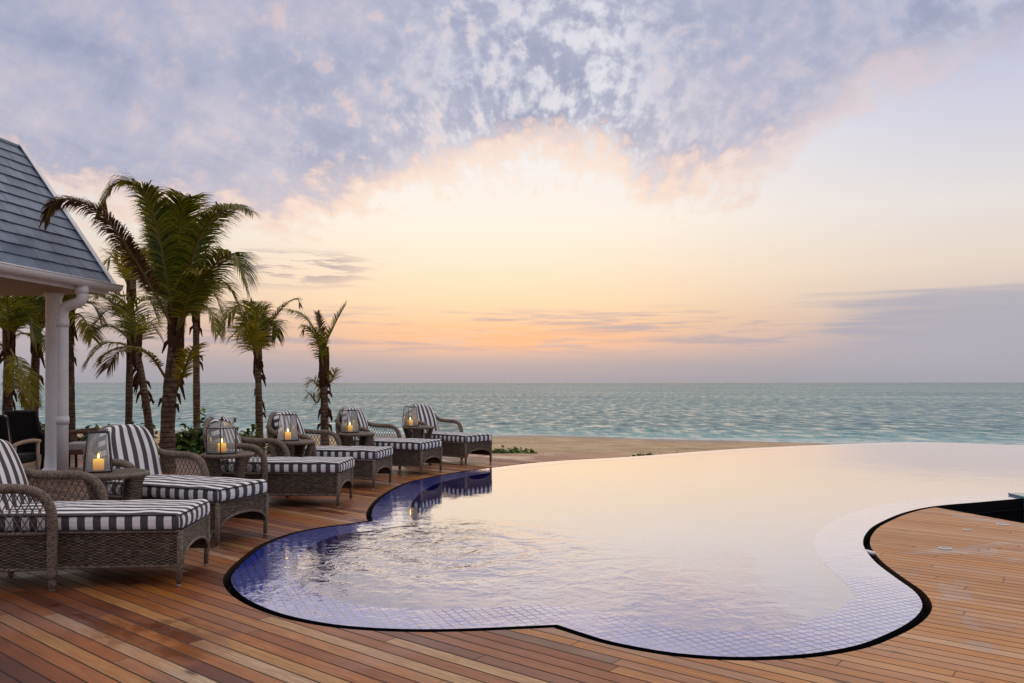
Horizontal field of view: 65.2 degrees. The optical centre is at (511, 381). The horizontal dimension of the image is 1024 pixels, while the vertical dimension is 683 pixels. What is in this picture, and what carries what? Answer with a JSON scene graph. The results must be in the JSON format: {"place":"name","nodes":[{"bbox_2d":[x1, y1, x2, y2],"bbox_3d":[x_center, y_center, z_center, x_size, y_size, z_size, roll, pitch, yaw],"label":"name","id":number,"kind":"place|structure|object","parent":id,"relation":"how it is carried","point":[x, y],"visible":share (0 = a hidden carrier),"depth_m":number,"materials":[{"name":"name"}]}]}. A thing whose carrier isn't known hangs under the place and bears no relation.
{"place":"outdoors","nodes":[
{"label":"outdoors","id":0,"kind":"place"},
{"bbox_2d":[0,138,123,470],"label":"pavilion","id":1,"kind":"structure","parent":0,"point":[57,261],"depth_m":12.46,"materials":[{"name":"grey stone"}]},
{"bbox_2d":[69,424,118,466],"bbox_3d":[-7.301,1.123,13.963,0.849,0.758,0.682,0,0,-15],"label":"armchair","id":2,"kind":"object","parent":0,"point":[75,448],"visible":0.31,"depth_m":13.65,"materials":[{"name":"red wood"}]},
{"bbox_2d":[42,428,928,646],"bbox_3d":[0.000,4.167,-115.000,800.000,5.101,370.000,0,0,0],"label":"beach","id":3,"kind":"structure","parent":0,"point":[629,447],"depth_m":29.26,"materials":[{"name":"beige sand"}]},
{"bbox_2d":[0,295,44,414],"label":"palm tree","id":4,"kind":"object","parent":3,"relation":"on","point":[12,322],"visible":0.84,"depth_m":17.12,"materials":[{"name":"green plant"}]},
{"bbox_2d":[0,295,77,415],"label":"palm tree","id":5,"kind":"object","parent":3,"relation":"on","point":[37,356],"visible":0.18,"depth_m":18.52,"materials":[{"name":"green plant"}]},
{"bbox_2d":[40,422,44,432],"bbox_3d":[-10.959,1.288,18.374,1.526,1.138,1.029,0,0,0],"label":"shrub","id":6,"kind":"object","parent":3,"relation":"on","point":[42,426],"visible":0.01,"depth_m":18.36,"materials":[{"name":"green plant"}]},
{"bbox_2d":[29,294,111,441],"bbox_3d":[-9.565,-0.114,17.416,1.653,4.428,2.943,0,0,-36],"label":"palm tree","id":7,"kind":"object","parent":3,"relation":"on","point":[82,325],"visible":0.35,"depth_m":17.52,"materials":[{"name":"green plant"}]},
{"bbox_2d":[77,417,109,440],"bbox_3d":[-9.460,1.319,17.986,1.155,1.073,0.766,0,0,0],"label":"shrub","id":8,"kind":"object","parent":3,"relation":"on","point":[83,437],"visible":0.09,"depth_m":17.88,"materials":[{"name":"green plant"}]},
{"bbox_2d":[81,289,166,441],"bbox_3d":[-8.480,0.015,17.332,2.116,4.173,2.149,0,0,0],"label":"palm tree","id":9,"kind":"object","parent":3,"relation":"on","point":[132,326],"visible":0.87,"depth_m":17.23,"materials":[{"name":"green plant"}]},
{"bbox_2d":[87,234,164,423],"bbox_3d":[-8.449,-0.658,17.845,1.837,5.518,2.100,0,0,0],"label":"palm tree","id":10,"kind":"object","parent":3,"relation":"on","point":[125,276],"visible":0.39,"depth_m":17.93,"materials":[{"name":"green plant"}]},
{"bbox_2d":[129,422,159,446],"bbox_3d":[-8.223,1.321,17.815,1.085,1.068,0.786,0,0,-19],"label":"shrub","id":11,"kind":"object","parent":3,"relation":"on","point":[155,437],"visible":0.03,"depth_m":17.88,"materials":[{"name":"green plant"}]},
{"bbox_2d":[39,171,266,471],"bbox_3d":[-5.540,-0.924,13.468,3.304,5.349,3.103,0,0,0],"label":"palm tree","id":12,"kind":"object","parent":3,"relation":"on","point":[177,239],"visible":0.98,"depth_m":13.07,"materials":[{"name":"green plant"}]},
{"bbox_2d":[175,418,204,453],"bbox_3d":[-6.979,1.301,16.970,0.833,1.106,0.828,0,0,38],"label":"shrub","id":13,"kind":"object","parent":3,"relation":"on","point":[185,441],"visible":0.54,"depth_m":16.89,"materials":[{"name":"green plant"}]},
{"bbox_2d":[159,275,227,435],"bbox_3d":[-8.098,-0.422,20.468,1.744,5.045,2.945,0,0,-26],"label":"palm tree","id":14,"kind":"object","parent":3,"relation":"on","point":[196,328],"visible":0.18,"depth_m":20.43,"materials":[{"name":"green plant"}]},
{"bbox_2d":[194,408,213,453],"bbox_3d":[-6.715,1.205,17.598,1.074,1.300,0.771,0,0,0],"label":"shrub","id":15,"kind":"object","parent":3,"relation":"on","point":[198,438],"visible":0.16,"depth_m":17.47,"materials":[{"name":"green plant"}]},
{"bbox_2d":[233,418,267,453],"bbox_3d":[-5.819,1.309,17.168,1.163,1.092,0.906,0,0,0],"label":"shrub","id":16,"kind":"object","parent":3,"relation":"on","point":[247,434],"visible":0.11,"depth_m":17.20,"materials":[{"name":"green plant"}]},
{"bbox_2d":[212,298,302,448],"bbox_3d":[-6.062,0.066,18.555,2.427,4.068,2.250,0,0,33],"label":"palm tree","id":17,"kind":"object","parent":3,"relation":"on","point":[254,330],"visible":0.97,"depth_m":18.39,"materials":[{"name":"green plant"}]},
{"bbox_2d":[282,302,345,445],"bbox_3d":[-4.244,0.143,17.493,1.285,3.914,1.217,0,0,-42],"label":"palm tree","id":18,"kind":"object","parent":3,"relation":"on","point":[323,382],"visible":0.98,"depth_m":17.52,"materials":[{"name":"green plant"}]},
{"bbox_2d":[492,445,536,453],"bbox_3d":[-0.082,1.620,17.900,1.653,0.390,1.242,0,0,0],"label":"ground cover","id":19,"kind":"object","parent":3,"relation":"on","point":[514,450],"visible":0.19,"depth_m":17.69,"materials":[{"name":"green plant"}]},
{"bbox_2d":[632,452,660,455],"bbox_3d":[3.115,1.677,17.576,1.106,0.327,1.265,0,0,0],"label":"ground cover","id":20,"kind":"object","parent":3,"relation":"on","point":[643,454],"visible":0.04,"depth_m":17.84,"materials":[{"name":"green plant"}]},
{"bbox_2d":[0,453,1023,682],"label":"deck","id":21,"kind":"structure","parent":0,"point":[201,624],"depth_m":4.73,"materials":[{"name":"brown wood"}]},
{"bbox_2d":[0,415,41,483],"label":"armchair","id":22,"kind":"object","parent":21,"relation":"on","point":[29,459],"visible":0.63,"depth_m":11.49,"materials":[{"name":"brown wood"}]},
{"bbox_2d":[5,410,70,469],"bbox_3d":[-8.230,0.988,13.894,0.682,1.028,0.861,0,0,10],"label":"armchair","id":23,"kind":"object","parent":21,"relation":"on","point":[24,424],"visible":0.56,"depth_m":13.54,"materials":[{"name":"black wicker"}]},
{"bbox_2d":[0,439,209,591],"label":"chaise longue","id":24,"kind":"object","parent":21,"relation":"on","point":[45,531],"visible":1,"depth_m":5.85,"materials":[{"name":"grey wicker"}]},
{"bbox_2d":[85,468,149,500],"bbox_3d":[-3.510,1.145,7.060,0.580,0.707,0.580,0,0,-17],"label":"side table","id":25,"kind":"object","parent":21,"relation":"on","point":[133,481],"visible":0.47,"depth_m":6.95,"materials":[{"name":"brown wicker"}]},
{"bbox_2d":[83,431,112,472],"bbox_3d":[-3.670,0.618,7.100,0.226,0.356,0.225,0,0,-24],"label":"candle lantern","id":26,"kind":"object","parent":25,"relation":"on","point":[98,465],"visible":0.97,"depth_m":7.06,"materials":[{"name":"clear glass"}]},
{"bbox_2d":[81,424,267,547],"bbox_3d":[-3.327,0.965,7.867,1.779,1.068,0.929,0,0,22],"label":"chaise longue","id":27,"kind":"object","parent":21,"relation":"on","point":[134,446],"visible":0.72,"depth_m":7.74,"materials":[{"name":"wicker"}]},
{"bbox_2d":[200,451,254,478],"bbox_3d":[-3.180,1.145,8.950,0.580,0.707,0.580,0,0,-6],"label":"side table","id":28,"kind":"object","parent":21,"relation":"on","point":[213,461],"visible":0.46,"depth_m":8.78,"materials":[{"name":"wicker"}]},
{"bbox_2d":[206,417,237,453],"bbox_3d":[-3.240,0.590,8.940,0.336,0.412,0.354,0,0,-14],"label":"candle lantern","id":29,"kind":"object","parent":28,"relation":"on","point":[221,422],"visible":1,"depth_m":8.91,"materials":[{"name":"clear glass"}]},
{"bbox_2d":[203,417,354,507],"bbox_3d":[-2.909,0.965,9.929,1.786,1.068,0.929,0,0,2],"label":"chaise longue","id":30,"kind":"object","parent":21,"relation":"on","point":[287,475],"visible":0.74,"depth_m":9.58,"materials":[{"name":"wicker"}]},
{"bbox_2d":[274,439,315,456],"bbox_3d":[-2.940,1.145,10.800,0.580,0.707,0.580,0,0,-29],"label":"side table","id":31,"kind":"object","parent":21,"relation":"on","point":[296,448],"visible":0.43,"depth_m":10.74,"materials":[{"name":"wicker"}]},
{"bbox_2d":[276,414,298,440],"bbox_3d":[-3.050,0.618,10.880,0.227,0.356,0.225,0,0,-43],"label":"candle lantern","id":32,"kind":"object","parent":31,"relation":"on","point":[293,435],"visible":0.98,"depth_m":10.90,"materials":[{"name":"clear glass"}]},
{"bbox_2d":[266,411,392,488],"bbox_3d":[-2.693,0.965,11.693,1.782,1.068,0.929,0,0,12],"label":"chaise longue","id":33,"kind":"object","parent":21,"relation":"on","point":[370,462],"visible":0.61,"depth_m":11.43,"materials":[{"name":"wicker"}]},
{"bbox_2d":[338,432,374,445],"bbox_3d":[-2.430,1.145,12.500,0.580,0.707,0.580,0,0,-11],"label":"side table","id":34,"kind":"object","parent":21,"relation":"on","point":[365,438],"visible":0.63,"depth_m":12.35,"materials":[{"name":"wicker"}]},
{"bbox_2d":[340,410,359,432],"bbox_3d":[-2.560,0.618,12.620,0.227,0.356,0.225,0,0,-43],"label":"candle lantern","id":35,"kind":"object","parent":34,"relation":"on","point":[353,427],"visible":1,"depth_m":12.63,"materials":[{"name":"clear glass"}]},
{"bbox_2d":[334,407,441,475],"bbox_3d":[-2.100,0.965,13.397,1.772,1.068,0.929,0,0,23],"label":"chaise longue","id":36,"kind":"object","parent":21,"relation":"on","point":[412,452],"visible":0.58,"depth_m":13.06,"materials":[{"name":"wicker"}]},
{"bbox_2d":[402,425,433,465],"bbox_3d":[-1.680,1.145,14.350,0.580,0.707,0.580,0,0,-34],"label":"side table","id":37,"kind":"object","parent":21,"relation":"on","point":[418,431],"visible":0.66,"depth_m":14.27,"materials":[{"name":"wicker"}]},
{"bbox_2d":[402,406,418,426],"bbox_3d":[-1.830,0.618,14.400,0.226,0.356,0.225,0,0,-40],"label":"candle lantern","id":38,"kind":"object","parent":37,"relation":"on","point":[413,422],"visible":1,"depth_m":14.43,"materials":[{"name":"clear glass"}]},
{"bbox_2d":[403,404,491,465],"bbox_3d":[-1.251,0.965,15.108,1.773,1.068,0.929,0,0,41],"label":"chaise longue","id":39,"kind":"object","parent":21,"relation":"on","point":[461,444],"visible":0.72,"depth_m":14.76,"materials":[{"name":"wicker"}]},
{"bbox_2d":[223,456,931,615],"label":"deck fascia","id":40,"kind":"structure","parent":21,"relation":"attached to","point":[926,604],"depth_m":6.77,"materials":[{"name":"blue tile"}]},
{"bbox_2d":[231,442,1023,660],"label":"pool basin","id":41,"kind":"object","parent":21,"relation":"in","point":[882,605],"visible":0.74,"depth_m":5.47,"materials":[{"name":"tile"}]},
{"bbox_2d":[411,526,812,631],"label":"pool floor","id":42,"kind":"structure","parent":41,"relation":"in","point":[699,618],"depth_m":9.01,"materials":[{"name":"tile"}]},
{"bbox_2d":[226,508,1023,621],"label":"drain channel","id":43,"kind":"object","parent":41,"relation":"in","point":[867,547],"visible":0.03,"depth_m":7.88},
{"bbox_2d":[289,444,1023,625],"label":"pool water","id":44,"kind":"structure","parent":41,"relation":"in","point":[735,519],"depth_m":8.99,"materials":[{"name":"blue liquid"}]},
{"bbox_2d":[856,547,877,556],"bbox_3d":[3.184,1.526,7.099,0.070,0.068,0.338,0,0,-15],"label":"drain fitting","id":45,"kind":"object","parent":41,"relation":"in","point":[870,552],"visible":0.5,"depth_m":7.07,"materials":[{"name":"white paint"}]},
{"bbox_2d":[1008,493,1023,522],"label":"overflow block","id":46,"kind":"structure","parent":41,"relation":"attached to","point":[1021,495],"depth_m":10.43,"materials":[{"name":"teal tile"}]},
{"bbox_2d":[0,382,1023,444],"bbox_3d":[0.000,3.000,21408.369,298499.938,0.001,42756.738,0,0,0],"label":"sea","id":47,"kind":"structure","parent":0,"point":[889,412],"depth_m":94.12,"materials":[{"name":"liquid"}]},
{"bbox_2d":[0,0,1023,381],"label":"sky","id":48,"kind":"structure","parent":0,"point":[488,190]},
{"bbox_2d":[938,547,951,549],"bbox_3d":[3.899,1.495,7.203,0.110,0.008,0.110,0,0,0],"label":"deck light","id":49,"kind":"object","parent":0,"point":[946,548],"visible":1,"depth_m":7.18,"materials":[{"name":"metal"}]}
]}

